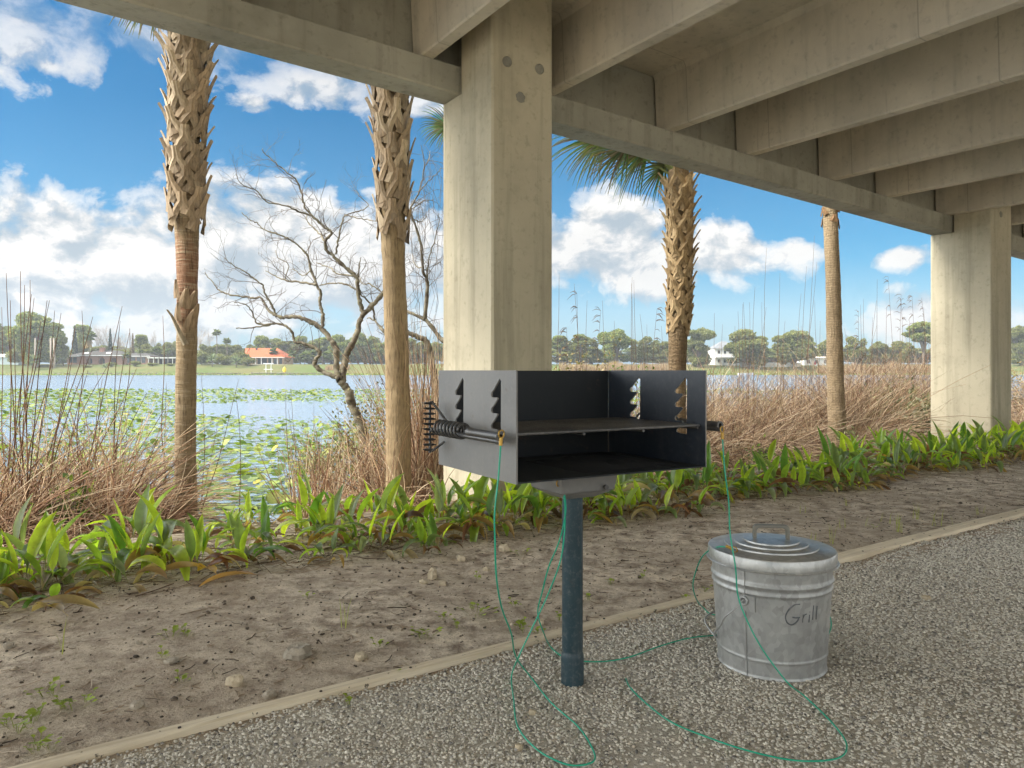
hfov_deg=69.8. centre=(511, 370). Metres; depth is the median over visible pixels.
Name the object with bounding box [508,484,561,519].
bed plant
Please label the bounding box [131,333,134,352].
cypress tree
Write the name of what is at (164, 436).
reed stalk
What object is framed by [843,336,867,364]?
broadleaf tree
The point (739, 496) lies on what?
bed plant
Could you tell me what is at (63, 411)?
reed stalk
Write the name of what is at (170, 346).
broadleaf tree
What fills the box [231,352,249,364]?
shrub
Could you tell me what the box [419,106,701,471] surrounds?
cabbage palm
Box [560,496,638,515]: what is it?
bed plant
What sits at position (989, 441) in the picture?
bed plant
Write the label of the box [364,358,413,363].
broadleaf tree
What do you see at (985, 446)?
bed plant
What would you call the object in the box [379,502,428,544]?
bed plant
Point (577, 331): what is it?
reed stalk
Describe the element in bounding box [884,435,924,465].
bed plant
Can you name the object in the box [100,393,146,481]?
reed stalk
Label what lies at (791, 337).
broadleaf tree
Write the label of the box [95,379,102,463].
reed stalk
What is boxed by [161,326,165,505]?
reed stalk
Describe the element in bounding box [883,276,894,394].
reed stalk
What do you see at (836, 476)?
bed plant
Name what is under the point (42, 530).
bed plant
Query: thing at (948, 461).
bed plant
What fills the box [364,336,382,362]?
broadleaf tree
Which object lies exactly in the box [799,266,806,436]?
reed stalk
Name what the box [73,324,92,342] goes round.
pine tree
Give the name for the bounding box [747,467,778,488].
bed plant
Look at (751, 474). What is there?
bed plant
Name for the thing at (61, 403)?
reed stalk
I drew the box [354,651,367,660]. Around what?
rock
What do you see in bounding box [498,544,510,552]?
rock
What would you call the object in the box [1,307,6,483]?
reed stalk
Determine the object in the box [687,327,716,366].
broadleaf tree
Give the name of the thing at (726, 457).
bed plant
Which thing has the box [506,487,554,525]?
bed plant
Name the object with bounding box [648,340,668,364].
broadleaf tree
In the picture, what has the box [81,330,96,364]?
palm tree
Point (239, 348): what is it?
broadleaf tree
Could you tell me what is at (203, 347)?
broadleaf tree
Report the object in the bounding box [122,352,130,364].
palm tree
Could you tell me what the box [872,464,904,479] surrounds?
bed plant
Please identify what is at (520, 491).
bed plant
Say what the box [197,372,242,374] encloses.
seawall
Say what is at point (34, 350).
tree stem
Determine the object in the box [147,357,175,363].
carport
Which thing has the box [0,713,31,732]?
weed
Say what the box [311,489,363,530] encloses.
bed plant
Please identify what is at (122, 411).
reed stalk
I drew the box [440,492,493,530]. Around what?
bed plant
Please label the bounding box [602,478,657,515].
bed plant
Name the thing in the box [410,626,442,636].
weed
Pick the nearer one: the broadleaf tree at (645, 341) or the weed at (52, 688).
the weed at (52, 688)
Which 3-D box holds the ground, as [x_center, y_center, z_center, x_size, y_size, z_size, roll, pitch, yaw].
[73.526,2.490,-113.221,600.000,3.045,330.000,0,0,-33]
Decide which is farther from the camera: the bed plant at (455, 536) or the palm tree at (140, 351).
the palm tree at (140, 351)
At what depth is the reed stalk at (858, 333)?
14.39 m
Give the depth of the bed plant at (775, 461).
6.25 m
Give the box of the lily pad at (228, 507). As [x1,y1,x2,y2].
[218,503,235,509]
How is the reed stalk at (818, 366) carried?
in the lake water
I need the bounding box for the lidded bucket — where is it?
[704,523,839,681]
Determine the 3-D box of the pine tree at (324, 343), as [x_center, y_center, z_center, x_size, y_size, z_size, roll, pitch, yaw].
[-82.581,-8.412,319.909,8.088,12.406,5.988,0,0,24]
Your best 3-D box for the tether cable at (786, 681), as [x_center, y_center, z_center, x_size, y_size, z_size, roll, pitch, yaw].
[0.631,0.586,2.111,0.535,0.824,0.522,0,0,0]
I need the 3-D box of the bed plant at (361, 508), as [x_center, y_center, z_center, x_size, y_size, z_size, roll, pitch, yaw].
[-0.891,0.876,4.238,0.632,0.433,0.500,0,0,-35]
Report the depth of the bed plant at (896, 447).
7.02 m
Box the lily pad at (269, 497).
[266,492,281,503]
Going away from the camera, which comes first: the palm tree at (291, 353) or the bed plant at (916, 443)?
the bed plant at (916, 443)
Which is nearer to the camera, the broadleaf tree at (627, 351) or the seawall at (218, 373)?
the seawall at (218, 373)
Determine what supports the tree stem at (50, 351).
on the lake shore
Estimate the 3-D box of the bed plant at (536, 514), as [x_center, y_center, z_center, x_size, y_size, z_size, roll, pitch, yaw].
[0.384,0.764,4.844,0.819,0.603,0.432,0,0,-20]
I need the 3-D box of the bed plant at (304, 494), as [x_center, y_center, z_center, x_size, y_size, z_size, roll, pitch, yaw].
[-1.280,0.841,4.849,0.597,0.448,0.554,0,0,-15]
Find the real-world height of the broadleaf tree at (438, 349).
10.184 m
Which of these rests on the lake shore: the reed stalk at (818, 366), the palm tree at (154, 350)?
the palm tree at (154, 350)
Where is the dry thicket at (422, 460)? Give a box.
[252,311,455,517]
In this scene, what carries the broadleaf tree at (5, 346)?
on the lake shore
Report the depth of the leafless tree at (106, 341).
311.92 m
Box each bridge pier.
[444,0,551,500]
[931,206,1010,441]
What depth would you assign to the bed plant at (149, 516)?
4.12 m
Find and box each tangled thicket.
[552,326,1023,478]
[1011,354,1023,424]
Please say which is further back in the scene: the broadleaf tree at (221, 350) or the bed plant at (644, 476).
the broadleaf tree at (221, 350)
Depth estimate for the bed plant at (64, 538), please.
3.81 m
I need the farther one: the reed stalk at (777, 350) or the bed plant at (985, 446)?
the reed stalk at (777, 350)
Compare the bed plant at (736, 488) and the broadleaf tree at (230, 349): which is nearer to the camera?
the bed plant at (736, 488)
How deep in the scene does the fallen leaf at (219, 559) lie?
3.51 m
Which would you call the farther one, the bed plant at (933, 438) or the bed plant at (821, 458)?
the bed plant at (933, 438)
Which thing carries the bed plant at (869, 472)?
on the ground
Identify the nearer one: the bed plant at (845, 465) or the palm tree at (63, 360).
the bed plant at (845, 465)
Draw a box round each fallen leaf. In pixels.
[24,594,99,608]
[31,602,67,615]
[197,563,216,573]
[199,571,260,586]
[204,555,249,568]
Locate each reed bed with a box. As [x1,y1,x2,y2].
[324,364,350,369]
[559,361,668,370]
[816,360,930,373]
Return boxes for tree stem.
[34,338,35,368]
[49,338,51,367]
[52,338,55,368]
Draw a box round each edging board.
[8,590,713,767]
[838,508,1023,563]
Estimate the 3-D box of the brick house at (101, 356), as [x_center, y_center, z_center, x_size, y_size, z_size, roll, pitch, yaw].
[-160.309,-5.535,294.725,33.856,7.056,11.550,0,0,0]
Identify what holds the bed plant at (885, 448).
on the ground
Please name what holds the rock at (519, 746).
on the ground
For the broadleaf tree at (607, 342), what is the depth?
283.36 m
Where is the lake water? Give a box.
[0,375,1023,528]
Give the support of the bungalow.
on the lake shore
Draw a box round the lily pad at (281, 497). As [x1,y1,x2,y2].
[280,495,290,502]
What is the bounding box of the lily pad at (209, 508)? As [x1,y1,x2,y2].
[199,505,213,513]
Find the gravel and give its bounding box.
[62,517,1023,767]
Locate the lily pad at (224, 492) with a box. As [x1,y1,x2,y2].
[216,490,232,494]
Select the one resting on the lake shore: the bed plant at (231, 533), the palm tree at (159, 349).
the palm tree at (159, 349)
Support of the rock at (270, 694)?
on the ground
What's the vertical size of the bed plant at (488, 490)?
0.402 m
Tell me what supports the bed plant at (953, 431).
on the ground
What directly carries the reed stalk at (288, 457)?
on the ground
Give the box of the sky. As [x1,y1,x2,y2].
[0,0,1023,363]
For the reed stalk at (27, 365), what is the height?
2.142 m
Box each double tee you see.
[411,0,739,95]
[617,0,1023,155]
[818,79,1023,197]
[935,172,1023,225]
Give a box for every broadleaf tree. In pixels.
[0,324,7,339]
[0,326,13,353]
[4,311,65,365]
[5,345,26,364]
[56,336,69,364]
[71,341,88,353]
[71,346,130,354]
[91,345,107,351]
[113,349,129,352]
[141,344,158,356]
[156,342,166,356]
[161,341,175,356]
[198,344,212,362]
[211,344,226,363]
[223,344,237,363]
[234,344,244,361]
[275,341,301,363]
[301,340,318,363]
[313,346,329,363]
[317,360,360,363]
[327,334,356,362]
[349,332,371,363]
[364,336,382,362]
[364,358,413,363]
[371,342,384,360]
[408,338,419,363]
[415,341,431,363]
[422,342,443,363]
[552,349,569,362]
[552,349,624,363]
[561,341,578,364]
[575,338,603,363]
[597,328,635,361]
[622,348,655,363]
[628,336,653,364]
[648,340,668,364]
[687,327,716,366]
[723,329,769,368]
[741,348,789,362]
[771,330,817,368]
[817,339,825,356]
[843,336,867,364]
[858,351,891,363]
[867,341,892,364]
[889,341,918,363]
[897,348,926,363]
[908,349,930,363]
[1011,325,1023,365]
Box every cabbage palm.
[109,16,218,530]
[365,84,415,509]
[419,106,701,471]
[820,206,845,452]
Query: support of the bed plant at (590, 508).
on the ground
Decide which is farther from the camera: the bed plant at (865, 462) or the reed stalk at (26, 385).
the bed plant at (865, 462)
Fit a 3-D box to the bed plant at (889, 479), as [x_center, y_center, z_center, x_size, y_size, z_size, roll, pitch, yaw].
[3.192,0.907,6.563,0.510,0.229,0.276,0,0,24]
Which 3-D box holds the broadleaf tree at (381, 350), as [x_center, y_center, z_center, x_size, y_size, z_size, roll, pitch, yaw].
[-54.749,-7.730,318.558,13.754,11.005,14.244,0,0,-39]
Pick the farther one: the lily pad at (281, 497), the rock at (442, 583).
the lily pad at (281, 497)
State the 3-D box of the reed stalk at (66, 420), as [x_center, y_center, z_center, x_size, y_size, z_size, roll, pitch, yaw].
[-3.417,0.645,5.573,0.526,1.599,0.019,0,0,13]
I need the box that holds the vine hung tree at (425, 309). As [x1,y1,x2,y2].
[376,132,443,415]
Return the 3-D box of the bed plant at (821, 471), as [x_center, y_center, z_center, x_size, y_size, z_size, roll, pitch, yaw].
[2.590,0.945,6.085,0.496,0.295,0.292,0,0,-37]
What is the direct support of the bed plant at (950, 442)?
on the ground
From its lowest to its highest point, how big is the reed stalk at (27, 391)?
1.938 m
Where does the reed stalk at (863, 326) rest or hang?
in the lake water
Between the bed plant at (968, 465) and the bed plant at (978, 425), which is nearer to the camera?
the bed plant at (968, 465)
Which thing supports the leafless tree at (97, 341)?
on the lake shore
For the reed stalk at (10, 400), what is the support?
on the ground
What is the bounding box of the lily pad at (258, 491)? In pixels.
[249,489,263,492]
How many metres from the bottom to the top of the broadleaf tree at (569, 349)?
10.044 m
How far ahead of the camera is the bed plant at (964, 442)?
8.15 m
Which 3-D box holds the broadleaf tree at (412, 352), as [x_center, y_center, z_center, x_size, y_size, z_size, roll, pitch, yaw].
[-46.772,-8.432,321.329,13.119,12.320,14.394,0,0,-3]
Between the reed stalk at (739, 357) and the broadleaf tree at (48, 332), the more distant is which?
the broadleaf tree at (48, 332)
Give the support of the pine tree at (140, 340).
on the lake shore
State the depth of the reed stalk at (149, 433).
6.07 m
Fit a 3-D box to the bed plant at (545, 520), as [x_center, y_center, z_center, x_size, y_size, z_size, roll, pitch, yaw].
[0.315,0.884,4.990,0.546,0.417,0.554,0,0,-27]
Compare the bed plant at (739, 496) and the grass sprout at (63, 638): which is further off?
the bed plant at (739, 496)
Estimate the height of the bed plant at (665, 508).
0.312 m
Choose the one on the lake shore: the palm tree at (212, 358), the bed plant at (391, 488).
the palm tree at (212, 358)
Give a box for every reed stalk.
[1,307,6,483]
[6,275,16,502]
[7,300,11,516]
[8,294,31,519]
[11,322,40,504]
[13,328,22,497]
[16,300,49,513]
[19,285,25,487]
[20,271,28,509]
[21,297,30,504]
[25,303,46,515]
[26,301,33,478]
[26,341,55,497]
[28,362,71,523]
[30,315,60,495]
[34,311,54,485]
[47,317,92,508]
[47,327,75,484]
[47,351,91,491]
[52,364,108,488]
[65,371,87,470]
[76,316,83,486]
[82,308,121,486]
[84,370,135,483]
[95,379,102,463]
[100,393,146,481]
[109,399,170,501]
[113,325,119,475]
[114,328,129,474]
[114,336,128,496]
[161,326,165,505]
[164,382,167,486]
[198,424,217,509]
[200,380,238,513]
[201,375,204,513]
[236,399,240,510]
[286,424,292,513]
[291,395,298,500]
[559,328,566,364]
[569,290,577,370]
[574,287,580,370]
[592,309,600,369]
[631,300,631,414]
[634,305,636,414]
[652,307,663,369]
[735,338,739,428]
[738,320,739,401]
[740,319,743,423]
[743,302,748,405]
[753,293,754,414]
[764,248,766,401]
[777,293,779,420]
[795,300,800,393]
[799,265,816,420]
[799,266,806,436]
[803,252,813,415]
[815,330,819,401]
[854,311,860,368]
[863,299,867,387]
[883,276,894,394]
[909,326,909,380]
[918,300,927,387]
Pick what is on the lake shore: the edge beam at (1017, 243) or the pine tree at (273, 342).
the pine tree at (273, 342)
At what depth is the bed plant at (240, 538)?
3.65 m
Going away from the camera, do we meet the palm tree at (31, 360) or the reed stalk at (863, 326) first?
the reed stalk at (863, 326)
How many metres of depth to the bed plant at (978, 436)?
8.47 m
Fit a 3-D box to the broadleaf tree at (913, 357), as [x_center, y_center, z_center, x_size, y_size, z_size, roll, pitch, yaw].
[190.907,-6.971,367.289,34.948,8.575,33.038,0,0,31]
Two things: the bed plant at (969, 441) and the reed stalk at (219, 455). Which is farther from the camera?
the bed plant at (969, 441)
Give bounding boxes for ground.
[0,443,1023,767]
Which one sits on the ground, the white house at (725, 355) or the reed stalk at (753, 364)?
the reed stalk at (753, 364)
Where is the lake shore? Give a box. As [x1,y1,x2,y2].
[0,364,1023,374]
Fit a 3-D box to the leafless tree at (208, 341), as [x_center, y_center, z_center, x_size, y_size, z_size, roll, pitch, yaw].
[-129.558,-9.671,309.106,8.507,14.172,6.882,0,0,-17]
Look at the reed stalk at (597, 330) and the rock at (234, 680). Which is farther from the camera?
the reed stalk at (597, 330)
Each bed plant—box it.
[0,492,43,568]
[0,508,89,594]
[0,510,110,588]
[0,517,72,582]
[0,550,43,603]
[0,551,24,585]
[0,601,8,607]
[9,583,101,609]
[16,526,86,562]
[29,542,120,589]
[67,509,185,580]
[68,529,201,592]
[69,484,184,562]
[69,518,114,549]
[86,484,177,549]
[89,531,118,558]
[93,491,214,583]
[122,537,196,573]
[174,513,256,571]
[204,508,244,532]
[206,515,293,571]
[208,513,275,552]
[209,507,255,540]
[216,495,309,560]
[234,489,273,525]
[254,484,343,544]
[269,465,360,524]
[280,499,321,539]
[288,502,354,546]
[299,527,357,567]
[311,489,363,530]
[312,488,407,550]
[314,509,392,553]
[344,502,417,559]
[351,473,410,527]
[370,479,416,525]
[371,473,503,537]
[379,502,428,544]
[392,512,442,556]
[393,498,422,534]
[399,468,498,539]
[405,494,446,530]
[422,524,467,548]
[428,479,471,513]
[434,495,493,518]
[435,477,496,542]
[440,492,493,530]
[453,478,531,517]
[459,485,512,521]
[469,479,549,520]
[470,490,561,532]
[473,482,529,538]
[476,482,550,516]
[497,482,553,524]
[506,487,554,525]
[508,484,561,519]
[517,487,622,526]
[523,497,561,523]
[537,490,624,517]
[559,497,598,508]
[560,493,603,519]
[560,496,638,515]
[583,479,657,501]
[588,496,626,526]
[598,484,658,518]
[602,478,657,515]
[609,474,645,495]
[612,474,635,495]
[616,471,688,502]
[617,474,656,491]
[619,469,714,505]
[631,484,702,519]
[638,497,667,514]
[639,471,666,493]
[647,472,675,494]
[660,484,702,493]
[665,441,734,501]
[666,468,702,492]
[677,486,725,517]
[678,462,717,493]
[689,470,739,495]
[689,490,729,504]
[691,462,727,482]
[694,468,724,486]
[707,482,744,503]
[708,472,748,497]
[711,465,737,487]
[713,450,756,475]
[718,459,754,476]
[719,464,768,497]
[723,468,770,487]
[726,458,761,482]
[730,465,783,501]
[733,464,755,487]
[740,439,795,476]
[741,450,790,488]
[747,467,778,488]
[751,456,800,496]
[755,443,823,489]
[777,448,810,476]
[777,461,834,494]
[779,445,829,478]
[789,460,844,485]
[791,446,818,473]
[795,452,830,476]
[796,466,844,491]
[807,467,858,492]
[808,442,869,482]
[810,453,871,490]
[817,426,861,471]
[826,447,873,472]
[827,425,881,469]
[832,467,875,490]
[833,455,871,480]
[837,434,886,464]
[839,463,896,481]
[839,470,890,490]
[847,439,892,457]
[847,462,887,486]
[853,441,929,461]
[858,451,888,474]
[862,427,896,452]
[863,438,919,473]
[868,452,895,469]
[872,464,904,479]
[879,425,911,454]
[882,449,921,470]
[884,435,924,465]
[884,438,935,461]
[886,429,926,453]
[886,445,932,475]
[887,461,917,476]
[901,431,952,473]
[905,444,972,470]
[911,429,946,458]
[920,420,961,450]
[921,434,945,452]
[926,442,978,467]
[928,443,960,467]
[929,439,965,465]
[930,450,962,470]
[933,434,973,454]
[940,460,971,470]
[949,429,1003,467]
[957,421,983,442]
[959,419,996,447]
[959,433,983,458]
[960,446,1006,472]
[966,443,993,465]
[976,428,1004,448]
[976,441,1010,463]
[980,435,1017,457]
[981,434,1014,462]
[988,423,1002,439]
[990,429,1023,457]
[991,432,1009,452]
[992,416,1023,456]
[1000,421,1023,450]
[1000,433,1023,460]
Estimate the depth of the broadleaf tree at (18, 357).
278.28 m
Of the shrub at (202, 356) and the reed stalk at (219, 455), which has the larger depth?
the shrub at (202, 356)
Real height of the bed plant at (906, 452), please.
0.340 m
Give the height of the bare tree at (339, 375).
4.491 m
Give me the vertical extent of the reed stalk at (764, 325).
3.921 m
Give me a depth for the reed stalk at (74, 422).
5.94 m
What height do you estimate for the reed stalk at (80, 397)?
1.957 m
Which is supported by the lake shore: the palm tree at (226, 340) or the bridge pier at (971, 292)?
the palm tree at (226, 340)
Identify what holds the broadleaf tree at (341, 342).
on the lake shore
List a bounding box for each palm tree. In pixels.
[24,355,39,367]
[58,358,67,365]
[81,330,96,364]
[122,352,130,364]
[137,348,143,362]
[151,346,156,362]
[156,347,161,363]
[206,354,216,366]
[212,329,221,363]
[222,337,230,354]
[231,354,242,367]
[269,347,277,353]
[288,350,297,363]
[299,349,309,363]
[307,349,317,360]
[321,350,332,364]
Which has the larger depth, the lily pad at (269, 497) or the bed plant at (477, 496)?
the lily pad at (269, 497)
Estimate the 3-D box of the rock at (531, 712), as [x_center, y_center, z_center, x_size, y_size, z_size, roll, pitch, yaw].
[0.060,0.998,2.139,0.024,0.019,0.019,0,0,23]
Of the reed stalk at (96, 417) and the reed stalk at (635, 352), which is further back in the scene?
the reed stalk at (635, 352)
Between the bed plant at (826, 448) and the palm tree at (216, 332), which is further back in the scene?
the palm tree at (216, 332)
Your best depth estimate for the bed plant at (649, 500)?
5.17 m
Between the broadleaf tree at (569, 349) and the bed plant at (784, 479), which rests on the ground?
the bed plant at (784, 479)
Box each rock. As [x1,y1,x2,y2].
[3,642,13,649]
[129,700,143,709]
[163,656,181,663]
[225,674,242,686]
[262,689,276,698]
[283,642,311,660]
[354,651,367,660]
[419,579,426,583]
[427,567,436,579]
[439,580,445,585]
[457,555,465,560]
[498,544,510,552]
[515,743,522,750]
[528,709,535,715]
[921,595,930,599]
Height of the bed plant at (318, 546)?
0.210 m
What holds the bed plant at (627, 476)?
on the ground
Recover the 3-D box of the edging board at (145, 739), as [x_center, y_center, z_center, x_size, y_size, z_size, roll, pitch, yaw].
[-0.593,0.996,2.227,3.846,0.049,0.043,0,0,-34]
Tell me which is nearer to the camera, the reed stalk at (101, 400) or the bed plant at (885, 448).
the reed stalk at (101, 400)
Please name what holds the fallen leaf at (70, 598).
on the ground
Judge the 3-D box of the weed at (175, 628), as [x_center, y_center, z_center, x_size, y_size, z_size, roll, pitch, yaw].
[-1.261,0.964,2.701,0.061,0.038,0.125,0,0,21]
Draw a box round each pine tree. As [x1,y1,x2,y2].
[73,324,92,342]
[133,334,149,348]
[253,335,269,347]
[269,338,280,348]
[293,335,306,363]
[313,337,330,363]
[552,335,569,364]
[571,334,590,361]
[901,321,930,365]
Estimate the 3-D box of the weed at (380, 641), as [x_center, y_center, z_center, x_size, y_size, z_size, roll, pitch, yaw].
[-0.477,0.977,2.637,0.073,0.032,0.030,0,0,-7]
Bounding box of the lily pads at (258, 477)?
[0,387,801,497]
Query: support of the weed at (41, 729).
on the ground
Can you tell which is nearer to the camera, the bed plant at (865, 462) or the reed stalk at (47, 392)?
the reed stalk at (47, 392)
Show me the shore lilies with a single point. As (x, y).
(317, 374)
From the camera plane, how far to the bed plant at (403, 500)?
4.71 m
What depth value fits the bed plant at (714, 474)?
6.17 m
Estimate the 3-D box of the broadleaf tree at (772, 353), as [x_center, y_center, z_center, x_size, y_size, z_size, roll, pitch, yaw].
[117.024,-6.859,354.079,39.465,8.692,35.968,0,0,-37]
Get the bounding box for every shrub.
[130,361,140,365]
[197,351,209,364]
[213,354,231,364]
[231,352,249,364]
[241,357,255,365]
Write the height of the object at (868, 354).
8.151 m
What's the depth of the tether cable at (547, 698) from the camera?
2.00 m
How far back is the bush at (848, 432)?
10.81 m
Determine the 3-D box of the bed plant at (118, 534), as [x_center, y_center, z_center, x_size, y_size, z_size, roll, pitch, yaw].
[-1.887,0.876,3.598,0.397,0.423,0.559,0,0,-6]
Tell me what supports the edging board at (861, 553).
on the ground
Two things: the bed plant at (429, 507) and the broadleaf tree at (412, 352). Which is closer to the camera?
the bed plant at (429, 507)
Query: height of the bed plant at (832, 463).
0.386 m
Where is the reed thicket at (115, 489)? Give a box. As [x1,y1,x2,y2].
[0,377,279,548]
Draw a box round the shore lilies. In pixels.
[0,372,1014,374]
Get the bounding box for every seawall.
[53,372,156,374]
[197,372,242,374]
[283,372,331,374]
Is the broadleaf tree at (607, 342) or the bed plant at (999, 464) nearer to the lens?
the bed plant at (999, 464)
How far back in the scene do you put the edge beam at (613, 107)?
8.66 m
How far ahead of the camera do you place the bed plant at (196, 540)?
3.60 m
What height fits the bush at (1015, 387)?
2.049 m
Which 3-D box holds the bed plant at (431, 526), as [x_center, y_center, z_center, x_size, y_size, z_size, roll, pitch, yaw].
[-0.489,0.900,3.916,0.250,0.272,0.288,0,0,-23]
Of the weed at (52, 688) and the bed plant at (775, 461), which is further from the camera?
the bed plant at (775, 461)
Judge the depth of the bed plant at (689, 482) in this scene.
5.99 m
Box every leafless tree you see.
[93,324,109,344]
[93,325,114,345]
[99,325,116,346]
[115,336,130,350]
[116,333,131,348]
[149,332,156,346]
[197,325,208,349]
[198,333,213,363]
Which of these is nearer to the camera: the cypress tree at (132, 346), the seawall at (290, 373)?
the seawall at (290, 373)
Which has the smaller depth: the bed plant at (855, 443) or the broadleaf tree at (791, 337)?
the bed plant at (855, 443)
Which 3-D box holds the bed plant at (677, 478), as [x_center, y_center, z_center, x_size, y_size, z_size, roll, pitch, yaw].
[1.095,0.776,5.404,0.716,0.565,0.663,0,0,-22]
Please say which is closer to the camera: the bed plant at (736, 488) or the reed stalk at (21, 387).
the reed stalk at (21, 387)
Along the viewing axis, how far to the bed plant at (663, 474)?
6.17 m
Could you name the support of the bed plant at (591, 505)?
on the ground
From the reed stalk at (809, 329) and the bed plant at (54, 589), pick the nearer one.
the bed plant at (54, 589)
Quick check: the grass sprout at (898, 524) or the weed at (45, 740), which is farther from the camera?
the grass sprout at (898, 524)
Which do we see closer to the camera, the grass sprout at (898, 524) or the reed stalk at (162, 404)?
the grass sprout at (898, 524)
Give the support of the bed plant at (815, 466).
on the ground
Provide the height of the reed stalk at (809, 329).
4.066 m
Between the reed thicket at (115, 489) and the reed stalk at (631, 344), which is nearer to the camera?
the reed thicket at (115, 489)
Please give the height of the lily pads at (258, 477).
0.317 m
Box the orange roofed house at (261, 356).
[245,348,293,364]
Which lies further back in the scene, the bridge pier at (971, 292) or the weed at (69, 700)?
the bridge pier at (971, 292)
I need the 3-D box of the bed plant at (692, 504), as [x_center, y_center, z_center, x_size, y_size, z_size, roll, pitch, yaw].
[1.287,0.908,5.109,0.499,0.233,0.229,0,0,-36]
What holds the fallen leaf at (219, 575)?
on the ground
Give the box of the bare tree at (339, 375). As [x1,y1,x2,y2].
[203,128,427,489]
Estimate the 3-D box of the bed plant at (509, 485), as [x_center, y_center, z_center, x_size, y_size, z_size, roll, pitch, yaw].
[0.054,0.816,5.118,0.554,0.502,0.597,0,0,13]
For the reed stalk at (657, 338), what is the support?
on the ground
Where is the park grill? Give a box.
[423,370,722,686]
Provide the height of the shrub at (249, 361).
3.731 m
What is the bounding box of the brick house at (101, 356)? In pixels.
[67,348,156,364]
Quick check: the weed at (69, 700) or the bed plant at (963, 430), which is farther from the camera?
the bed plant at (963, 430)
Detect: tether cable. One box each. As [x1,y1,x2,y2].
[494,429,595,766]
[537,494,831,661]
[625,426,847,761]
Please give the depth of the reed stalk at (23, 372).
5.46 m
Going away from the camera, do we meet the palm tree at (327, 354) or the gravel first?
the gravel
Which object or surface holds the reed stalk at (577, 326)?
on the ground
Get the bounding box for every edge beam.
[55,0,461,104]
[552,64,953,234]
[951,215,1023,259]
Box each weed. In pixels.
[0,713,10,725]
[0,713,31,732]
[15,702,46,728]
[23,676,59,696]
[23,726,53,753]
[39,684,63,693]
[39,736,61,748]
[51,695,97,710]
[74,687,97,701]
[157,623,186,639]
[157,645,168,656]
[174,669,190,681]
[181,624,190,635]
[343,693,352,704]
[369,637,388,646]
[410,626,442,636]
[457,603,497,616]
[513,617,528,633]
[528,626,545,632]
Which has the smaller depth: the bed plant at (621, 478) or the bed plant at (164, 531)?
the bed plant at (164, 531)
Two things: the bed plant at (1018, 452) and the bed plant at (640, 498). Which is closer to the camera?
the bed plant at (640, 498)
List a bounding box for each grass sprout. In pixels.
[57,617,67,653]
[337,595,352,627]
[895,516,901,532]
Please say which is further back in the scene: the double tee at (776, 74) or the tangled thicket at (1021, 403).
the tangled thicket at (1021, 403)
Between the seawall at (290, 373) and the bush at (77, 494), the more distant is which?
the seawall at (290, 373)
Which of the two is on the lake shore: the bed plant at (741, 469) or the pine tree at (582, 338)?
the pine tree at (582, 338)
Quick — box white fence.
[740,362,800,366]
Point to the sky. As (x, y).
(84, 221)
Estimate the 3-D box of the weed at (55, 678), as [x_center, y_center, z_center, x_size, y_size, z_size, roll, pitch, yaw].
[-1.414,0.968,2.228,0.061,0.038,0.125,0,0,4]
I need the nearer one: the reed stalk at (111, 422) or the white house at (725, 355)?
the reed stalk at (111, 422)
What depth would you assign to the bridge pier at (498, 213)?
6.41 m
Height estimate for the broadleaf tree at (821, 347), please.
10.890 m
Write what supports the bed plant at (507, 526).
on the ground
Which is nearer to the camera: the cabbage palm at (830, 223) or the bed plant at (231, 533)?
the bed plant at (231, 533)
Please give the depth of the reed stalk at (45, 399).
6.00 m
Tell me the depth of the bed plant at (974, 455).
7.48 m
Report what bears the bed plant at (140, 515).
on the ground
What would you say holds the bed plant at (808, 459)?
on the ground
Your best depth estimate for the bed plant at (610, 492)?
5.03 m
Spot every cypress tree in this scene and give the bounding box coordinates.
[72,325,77,353]
[108,328,112,350]
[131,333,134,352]
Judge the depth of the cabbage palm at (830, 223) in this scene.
10.95 m
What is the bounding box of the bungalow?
[797,356,825,364]
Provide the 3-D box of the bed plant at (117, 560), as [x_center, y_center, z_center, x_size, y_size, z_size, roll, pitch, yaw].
[-1.706,0.885,3.340,0.547,0.349,0.358,0,0,3]
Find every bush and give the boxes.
[30,471,100,538]
[30,500,59,532]
[276,415,377,486]
[298,380,385,487]
[554,336,647,410]
[610,361,653,418]
[744,434,775,464]
[833,423,867,451]
[856,376,927,427]
[878,385,930,437]
[1011,354,1023,420]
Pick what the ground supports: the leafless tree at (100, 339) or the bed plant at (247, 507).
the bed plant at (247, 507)
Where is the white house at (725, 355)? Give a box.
[708,341,740,365]
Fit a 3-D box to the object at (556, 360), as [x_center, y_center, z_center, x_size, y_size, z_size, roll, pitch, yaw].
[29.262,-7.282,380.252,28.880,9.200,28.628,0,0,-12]
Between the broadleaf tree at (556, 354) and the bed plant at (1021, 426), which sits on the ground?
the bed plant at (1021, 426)
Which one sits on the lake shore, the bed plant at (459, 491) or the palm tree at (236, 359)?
the palm tree at (236, 359)

